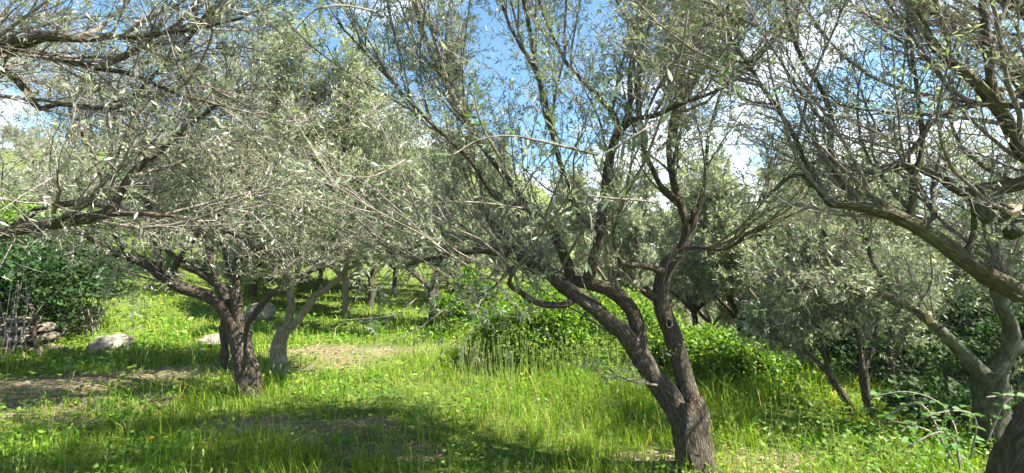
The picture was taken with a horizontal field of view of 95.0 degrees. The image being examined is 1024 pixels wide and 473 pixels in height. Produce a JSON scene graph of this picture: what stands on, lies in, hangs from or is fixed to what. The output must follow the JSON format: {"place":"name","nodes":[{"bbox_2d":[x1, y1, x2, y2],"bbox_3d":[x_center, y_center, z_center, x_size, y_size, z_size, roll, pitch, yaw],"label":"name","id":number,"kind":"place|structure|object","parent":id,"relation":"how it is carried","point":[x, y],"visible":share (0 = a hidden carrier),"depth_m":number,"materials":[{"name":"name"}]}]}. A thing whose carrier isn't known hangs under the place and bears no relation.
{"place":"outdoors","nodes":[
{"label":"outdoors","id":0,"kind":"place"},
{"bbox_2d":[0,147,1015,472],"bbox_3d":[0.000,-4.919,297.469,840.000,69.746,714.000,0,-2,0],"label":"ground","id":1,"kind":"structure","parent":0,"point":[340,359],"depth_m":5.03,"materials":[{"name":"green plant"}]},
{"bbox_2d":[0,164,20,200],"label":"olive tree","id":2,"kind":"object","parent":1,"relation":"on","point":[7,175],"visible":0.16,"depth_m":21.23,"materials":[{"name":"green plant"}]},
{"bbox_2d":[0,124,38,143],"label":"olive tree","id":3,"kind":"object","parent":1,"relation":"on","point":[5,128],"visible":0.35,"depth_m":79.96,"materials":[{"name":"green plant"}]},
{"bbox_2d":[22,183,35,200],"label":"olive tree","id":4,"kind":"object","parent":1,"relation":"on","point":[27,191],"depth_m":27.27,"materials":[{"name":"green plant"}]},
{"bbox_2d":[0,162,63,201],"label":"olive tree","id":5,"kind":"object","parent":1,"relation":"on","point":[15,172],"visible":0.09,"depth_m":22.79,"materials":[{"name":"green plant"}]},
{"bbox_2d":[8,129,56,164],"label":"olive tree","id":6,"kind":"object","parent":1,"relation":"on","point":[30,137],"visible":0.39,"depth_m":60.16,"materials":[{"name":"green plant"}]},
{"bbox_2d":[0,295,70,355],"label":"stone wall","id":7,"kind":"structure","parent":1,"relation":"on","point":[34,326],"depth_m":7.17,"materials":[{"name":"stone"}]},
{"bbox_2d":[27,125,52,145],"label":"olive tree","id":8,"kind":"object","parent":1,"relation":"on","point":[37,130],"visible":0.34,"depth_m":87.35,"materials":[{"name":"green plant"}]},
{"bbox_2d":[31,139,48,147],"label":"olive tree","id":9,"kind":"object","parent":1,"relation":"on","point":[40,141],"visible":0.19,"depth_m":100.72,"materials":[{"name":"green plant"}]},
{"bbox_2d":[21,162,72,192],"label":"olive tree","id":10,"kind":"object","parent":1,"relation":"on","point":[32,174],"visible":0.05,"depth_m":40.60,"materials":[{"name":"green plant"}]},
{"bbox_2d":[0,185,137,291],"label":"shrub","id":11,"kind":"object","parent":1,"relation":"on","point":[9,214],"visible":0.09,"depth_m":10.78,"materials":[{"name":"green plant"}]},
{"bbox_2d":[50,305,95,323],"bbox_3d":[-8.773,1.567,9.335,0.863,0.475,0.589,0,-2,0],"label":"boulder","id":12,"kind":"object","parent":1,"relation":"on","point":[77,313],"visible":0.11,"depth_m":9.16,"materials":[{"name":"stone"}]},
{"bbox_2d":[0,211,149,359],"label":"shrub","id":13,"kind":"object","parent":1,"relation":"on","point":[47,290],"visible":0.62,"depth_m":7.72,"materials":[{"name":"green plant"}]},
{"bbox_2d":[24,136,128,221],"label":"olive tree","id":14,"kind":"object","parent":1,"relation":"on","point":[66,198],"visible":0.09,"depth_m":17.60,"materials":[{"name":"green plant"}]},
{"bbox_2d":[63,128,91,144],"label":"olive tree","id":15,"kind":"object","parent":1,"relation":"on","point":[69,134],"visible":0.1,"depth_m":76.25,"materials":[{"name":"green plant"}]},
{"bbox_2d":[87,346,105,353],"bbox_3d":[-6.526,1.797,7.389,0.218,0.157,0.180,0,-2,0],"label":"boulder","id":16,"kind":"object","parent":1,"relation":"on","point":[97,348],"visible":0.63,"depth_m":7.32,"materials":[{"name":"stone"}]},
{"bbox_2d":[65,179,144,251],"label":"olive tree","id":17,"kind":"object","parent":1,"relation":"on","point":[132,240],"visible":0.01,"depth_m":21.96,"materials":[{"name":"green plant"}]},
{"bbox_2d":[87,333,134,350],"bbox_3d":[-6.556,1.761,7.704,0.640,0.323,0.438,0,-2,-11],"label":"boulder","id":18,"kind":"object","parent":1,"relation":"on","point":[107,340],"visible":0.48,"depth_m":7.59,"materials":[{"name":"stone"}]},
{"bbox_2d":[97,122,134,155],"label":"olive tree","id":19,"kind":"object","parent":1,"relation":"on","point":[107,133],"visible":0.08,"depth_m":71.41,"materials":[{"name":"green plant"}]},
{"bbox_2d":[104,134,138,152],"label":"olive tree","id":20,"kind":"object","parent":1,"relation":"on","point":[113,144],"visible":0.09,"depth_m":65.71,"materials":[{"name":"green plant"}]},
{"bbox_2d":[115,167,209,269],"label":"olive tree","id":21,"kind":"object","parent":1,"relation":"on","point":[124,219],"visible":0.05,"depth_m":14.56,"materials":[{"name":"green plant"}]},
{"bbox_2d":[119,177,236,260],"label":"olive tree","id":22,"kind":"object","parent":1,"relation":"on","point":[176,192],"visible":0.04,"depth_m":15.24,"materials":[{"name":"green plant"}]},
{"bbox_2d":[196,333,220,347],"bbox_3d":[-5.053,1.799,8.076,0.650,0.261,0.551,0,-2,0],"label":"boulder","id":23,"kind":"object","parent":1,"relation":"on","point":[208,338],"visible":0.21,"depth_m":7.88,"materials":[{"name":"stone"}]},
{"bbox_2d":[0,0,417,398],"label":"olive tree","id":24,"kind":"object","parent":1,"relation":"on","point":[226,304],"visible":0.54,"depth_m":4.99,"materials":[{"name":"green plant"}]},
{"bbox_2d":[188,162,258,242],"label":"olive tree","id":25,"kind":"object","parent":1,"relation":"on","point":[234,192],"depth_m":16.19,"materials":[{"name":"green plant"}]},
{"bbox_2d":[162,135,285,369],"bbox_3d":[-3.867,0.214,6.602,1.585,3.590,1.854,0,-2,0],"label":"olive tree","id":26,"kind":"object","parent":1,"relation":"on","point":[224,354],"visible":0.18,"depth_m":6.36,"materials":[{"name":"green plant"}]},
{"bbox_2d":[0,0,462,285],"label":"olive tree","id":27,"kind":"object","parent":1,"relation":"on","point":[27,41],"visible":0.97,"depth_m":2.33,"materials":[{"name":"green plant"}]},
{"bbox_2d":[175,160,306,299],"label":"olive tree","id":28,"kind":"object","parent":1,"relation":"on","point":[253,289],"visible":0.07,"depth_m":13.86,"materials":[{"name":"green plant"}]},
{"bbox_2d":[211,146,277,275],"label":"olive tree","id":29,"kind":"object","parent":1,"relation":"on","point":[276,263],"depth_m":18.41,"materials":[{"name":"green plant"}]},
{"bbox_2d":[245,302,276,323],"bbox_3d":[-5.701,1.821,10.694,0.679,0.641,0.541,0,-2,0],"label":"boulder","id":30,"kind":"object","parent":1,"relation":"on","point":[269,309],"visible":0.4,"depth_m":10.53,"materials":[{"name":"stone"}]},
{"bbox_2d":[250,200,332,282],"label":"olive tree","id":31,"kind":"object","parent":1,"relation":"on","point":[289,252],"depth_m":17.84,"materials":[{"name":"green plant"}]},
{"bbox_2d":[267,191,379,290],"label":"olive tree","id":32,"kind":"object","parent":1,"relation":"on","point":[319,283],"visible":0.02,"depth_m":16.34,"materials":[{"name":"green plant"}]},
{"bbox_2d":[218,0,451,375],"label":"olive tree","id":33,"kind":"object","parent":1,"relation":"on","point":[278,347],"visible":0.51,"depth_m":6.11,"materials":[{"name":"green plant"}]},
{"bbox_2d":[260,148,415,316],"bbox_3d":[-4.459,-0.033,12.095,4.062,4.934,3.892,1,-2,-13],"label":"olive tree","id":34,"kind":"object","parent":1,"relation":"on","point":[345,295],"visible":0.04,"depth_m":11.77,"materials":[{"name":"green plant"}]},
{"bbox_2d":[330,252,361,290],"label":"olive tree","id":35,"kind":"object","parent":1,"relation":"on","point":[358,281],"visible":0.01,"depth_m":17.87,"materials":[{"name":"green plant"}]},
{"bbox_2d":[285,139,435,307],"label":"olive tree","id":36,"kind":"object","parent":1,"relation":"on","point":[371,285],"visible":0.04,"depth_m":13.37,"materials":[{"name":"green plant"}]},
{"bbox_2d":[358,140,446,296],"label":"olive tree","id":37,"kind":"object","parent":1,"relation":"on","point":[395,281],"visible":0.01,"depth_m":15.84,"materials":[{"name":"green plant"}]},
{"bbox_2d":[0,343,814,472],"bbox_3d":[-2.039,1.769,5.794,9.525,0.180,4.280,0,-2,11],"label":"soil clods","id":38,"kind":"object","parent":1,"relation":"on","point":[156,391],"visible":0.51,"depth_m":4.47,"materials":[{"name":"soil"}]},
{"bbox_2d":[321,98,537,328],"bbox_3d":[-1.674,-0.225,10.134,4.740,5.168,3.715,1,-2,-13],"label":"olive tree","id":39,"kind":"object","parent":1,"relation":"on","point":[434,251],"visible":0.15,"depth_m":9.79,"materials":[{"name":"green plant"}]},
{"bbox_2d":[403,206,472,289],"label":"olive tree","id":40,"kind":"object","parent":1,"relation":"on","point":[448,283],"depth_m":17.89,"materials":[{"name":"green plant"}]},
{"bbox_2d":[406,205,497,277],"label":"olive tree","id":41,"kind":"object","parent":1,"relation":"on","point":[442,252],"visible":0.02,"depth_m":14.68,"materials":[{"name":"green plant"}]},
{"bbox_2d":[418,263,501,338],"bbox_3d":[-1.130,1.313,9.629,1.362,1.538,2.137,-2,-3,34],"label":"shrub","id":42,"kind":"object","parent":1,"relation":"on","point":[445,301],"visible":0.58,"depth_m":9.37,"materials":[{"name":"green plant"}]},
{"bbox_2d":[448,214,525,276],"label":"olive tree","id":43,"kind":"object","parent":1,"relation":"on","point":[471,256],"visible":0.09,"depth_m":13.52,"materials":[{"name":"green plant"}]},
{"bbox_2d":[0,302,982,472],"bbox_3d":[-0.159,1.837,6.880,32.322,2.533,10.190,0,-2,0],"label":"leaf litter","id":44,"kind":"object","parent":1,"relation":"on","point":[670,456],"visible":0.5,"depth_m":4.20,"materials":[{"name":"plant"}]},
{"bbox_2d":[483,254,510,282],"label":"olive tree","id":45,"kind":"object","parent":1,"relation":"on","point":[494,266],"visible":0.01,"depth_m":19.63,"materials":[{"name":"green plant"}]},
{"bbox_2d":[0,315,995,472],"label":"tall grass","id":46,"kind":"structure","parent":1,"relation":"on","point":[513,377],"depth_m":4.89,"materials":[{"name":"green plant"}]},
{"bbox_2d":[0,245,1022,472],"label":"grass","id":47,"kind":"structure","parent":1,"relation":"on","point":[188,464],"depth_m":4.47,"materials":[{"name":"green plant"}]},
{"bbox_2d":[0,274,1023,472],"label":"weeds","id":48,"kind":"object","parent":1,"relation":"on","point":[389,403],"visible":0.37,"depth_m":4.58,"materials":[{"name":"green plant"}]},
{"bbox_2d":[489,193,575,283],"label":"olive tree","id":49,"kind":"object","parent":1,"relation":"on","point":[533,230],"visible":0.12,"depth_m":14.63,"materials":[{"name":"green plant"}]},
{"bbox_2d":[457,274,651,379],"bbox_3d":[0.519,1.243,6.896,2.561,1.389,2.210,-2,-3,38],"label":"shrub","id":50,"kind":"object","parent":1,"relation":"on","point":[561,321],"visible":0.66,"depth_m":6.40,"materials":[{"name":"green plant"}]},
{"bbox_2d":[542,222,586,274],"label":"olive tree","id":51,"kind":"object","parent":1,"relation":"on","point":[573,261],"visible":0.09,"depth_m":17.51,"materials":[{"name":"green plant"}]},
{"bbox_2d":[234,0,926,472],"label":"olive tree","id":52,"kind":"object","parent":1,"relation":"on","point":[682,404],"visible":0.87,"depth_m":3.09,"materials":[{"name":"green plant"}]},
{"bbox_2d":[573,258,606,279],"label":"olive tree","id":53,"kind":"object","parent":1,"relation":"on","point":[582,272],"visible":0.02,"depth_m":25.02,"materials":[{"name":"green plant"}]},
{"bbox_2d":[537,153,672,282],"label":"olive tree","id":54,"kind":"object","parent":1,"relation":"on","point":[646,192],"visible":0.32,"depth_m":12.02,"materials":[{"name":"green plant"}]},
{"bbox_2d":[584,206,659,288],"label":"olive tree","id":55,"kind":"object","parent":1,"relation":"on","point":[597,276],"visible":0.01,"depth_m":20.15,"materials":[{"name":"green plant"}]},
{"bbox_2d":[596,200,674,300],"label":"olive tree","id":56,"kind":"object","parent":1,"relation":"on","point":[630,275],"visible":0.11,"depth_m":13.26,"materials":[{"name":"green plant"}]},
{"bbox_2d":[591,284,702,367],"bbox_3d":[1.987,1.335,7.234,1.432,1.151,2.257,2,-3,-40],"label":"shrub","id":57,"kind":"object","parent":1,"relation":"on","point":[652,326],"visible":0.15,"depth_m":6.96,"materials":[{"name":"green plant"}]},
{"bbox_2d":[614,239,683,307],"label":"olive tree","id":58,"kind":"object","parent":1,"relation":"on","point":[674,302],"depth_m":16.69,"materials":[{"name":"green plant"}]},
{"bbox_2d":[639,272,691,323],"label":"olive tree","id":59,"kind":"object","parent":1,"relation":"on","point":[649,278],"visible":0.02,"depth_m":28.57,"materials":[{"name":"green plant"}]},
{"bbox_2d":[610,184,784,330],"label":"olive tree","id":60,"kind":"object","parent":1,"relation":"on","point":[675,282],"visible":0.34,"depth_m":10.73,"materials":[{"name":"green plant"}]},
{"bbox_2d":[672,302,732,329],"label":"olive tree","id":61,"kind":"object","parent":1,"relation":"on","point":[679,308],"visible":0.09,"depth_m":22.81,"materials":[{"name":"green plant"}]},
{"bbox_2d":[655,220,769,325],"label":"olive tree","id":62,"kind":"object","parent":1,"relation":"on","point":[701,314],"visible":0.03,"depth_m":12.73,"materials":[{"name":"green plant"}]},
{"bbox_2d":[700,298,755,338],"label":"olive tree","id":63,"kind":"object","parent":1,"relation":"on","point":[724,321],"visible":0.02,"depth_m":17.75,"materials":[{"name":"green plant"}]},
{"bbox_2d":[643,132,823,337],"bbox_3d":[4.665,0.437,9.704,4.350,5.043,3.409,1,-3,-24],"label":"olive tree","id":64,"kind":"object","parent":1,"relation":"on","point":[720,275],"visible":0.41,"depth_m":8.65,"materials":[{"name":"green plant"}]},
{"bbox_2d":[651,316,815,393],"bbox_3d":[2.688,1.467,6.019,2.097,0.909,1.399,-2,-3,41],"label":"shrub","id":65,"kind":"object","parent":1,"relation":"on","point":[718,345],"visible":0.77,"depth_m":5.72,"materials":[{"name":"green plant"}]},
{"bbox_2d":[713,259,816,350],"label":"olive tree","id":66,"kind":"object","parent":1,"relation":"on","point":[727,317],"visible":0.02,"depth_m":11.58,"materials":[{"name":"green plant"}]},
{"bbox_2d":[720,164,868,413],"bbox_3d":[3.038,0.581,5.096,1.436,2.968,1.207,0,-2,0],"label":"olive tree","id":67,"kind":"object","parent":1,"relation":"on","point":[775,337],"visible":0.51,"depth_m":4.98,"materials":[{"name":"green plant"}]},
{"bbox_2d":[569,0,1023,472],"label":"olive tree","id":68,"kind":"object","parent":1,"relation":"on","point":[993,49],"visible":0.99,"depth_m":2.22,"materials":[{"name":"green plant"}]},
{"bbox_2d":[694,150,927,366],"bbox_3d":[5.131,0.714,8.398,3.457,4.228,3.608,0,-2,-6],"label":"olive tree","id":69,"kind":"object","parent":1,"relation":"on","point":[747,285],"visible":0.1,"depth_m":8.57,"materials":[{"name":"green plant"}]},
{"bbox_2d":[778,300,864,339],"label":"olive tree","id":70,"kind":"object","parent":1,"relation":"on","point":[816,333],"depth_m":15.79,"materials":[{"name":"green plant"}]},
{"bbox_2d":[762,174,954,418],"bbox_3d":[3.568,0.611,4.958,1.457,2.675,1.181,0,-2,0],"label":"olive tree","id":71,"kind":"object","parent":1,"relation":"on","point":[863,367],"visible":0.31,"depth_m":4.76,"materials":[{"name":"green plant"}]},
{"bbox_2d":[773,224,951,362],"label":"olive tree","id":72,"kind":"object","parent":1,"relation":"on","point":[912,234],"depth_m":10.15,"materials":[{"name":"green plant"}]},
{"bbox_2d":[723,96,1023,456],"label":"olive tree","id":73,"kind":"object","parent":1,"relation":"on","point":[989,379],"visible":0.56,"depth_m":3.96,"materials":[{"name":"green plant"}]},
{"bbox_2d":[769,237,1019,362],"bbox_3d":[6.812,1.297,8.623,3.465,3.176,3.460,1,-3,-18],"label":"olive tree","id":74,"kind":"object","parent":1,"relation":"on","point":[953,279],"visible":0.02,"depth_m":8.01,"materials":[{"name":"green plant"}]},
{"bbox_2d":[849,179,953,400],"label":"olive tree","id":75,"kind":"object","parent":1,"relation":"on","point":[909,327],"visible":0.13,"depth_m":5.62,"materials":[{"name":"green plant"}]},
{"bbox_2d":[791,266,1023,438],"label":"shrub","id":76,"kind":"object","parent":1,"relation":"on","point":[989,332],"visible":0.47,"depth_m":5.84,"materials":[{"name":"green plant"}]},
{"bbox_2d":[850,149,1023,373],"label":"olive tree","id":77,"kind":"object","parent":1,"relation":"on","point":[968,226],"visible":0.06,"depth_m":7.26,"materials":[{"name":"green plant"}]},
{"bbox_2d":[869,387,1023,469],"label":"bramble","id":78,"kind":"object","parent":1,"relation":"on","point":[941,433],"visible":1,"depth_m":2.92,"materials":[{"name":"green plant"}]},
{"bbox_2d":[920,197,1023,303],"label":"olive tree","id":79,"kind":"object","parent":1,"relation":"on","point":[1016,263],"visible":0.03,"depth_m":7.47,"materials":[{"name":"green plant"}]},
{"bbox_2d":[0,0,1023,248],"label":"sky","id":80,"kind":"structure","parent":0,"point":[497,43],"materials":[{"name":"blue"}]}
]}

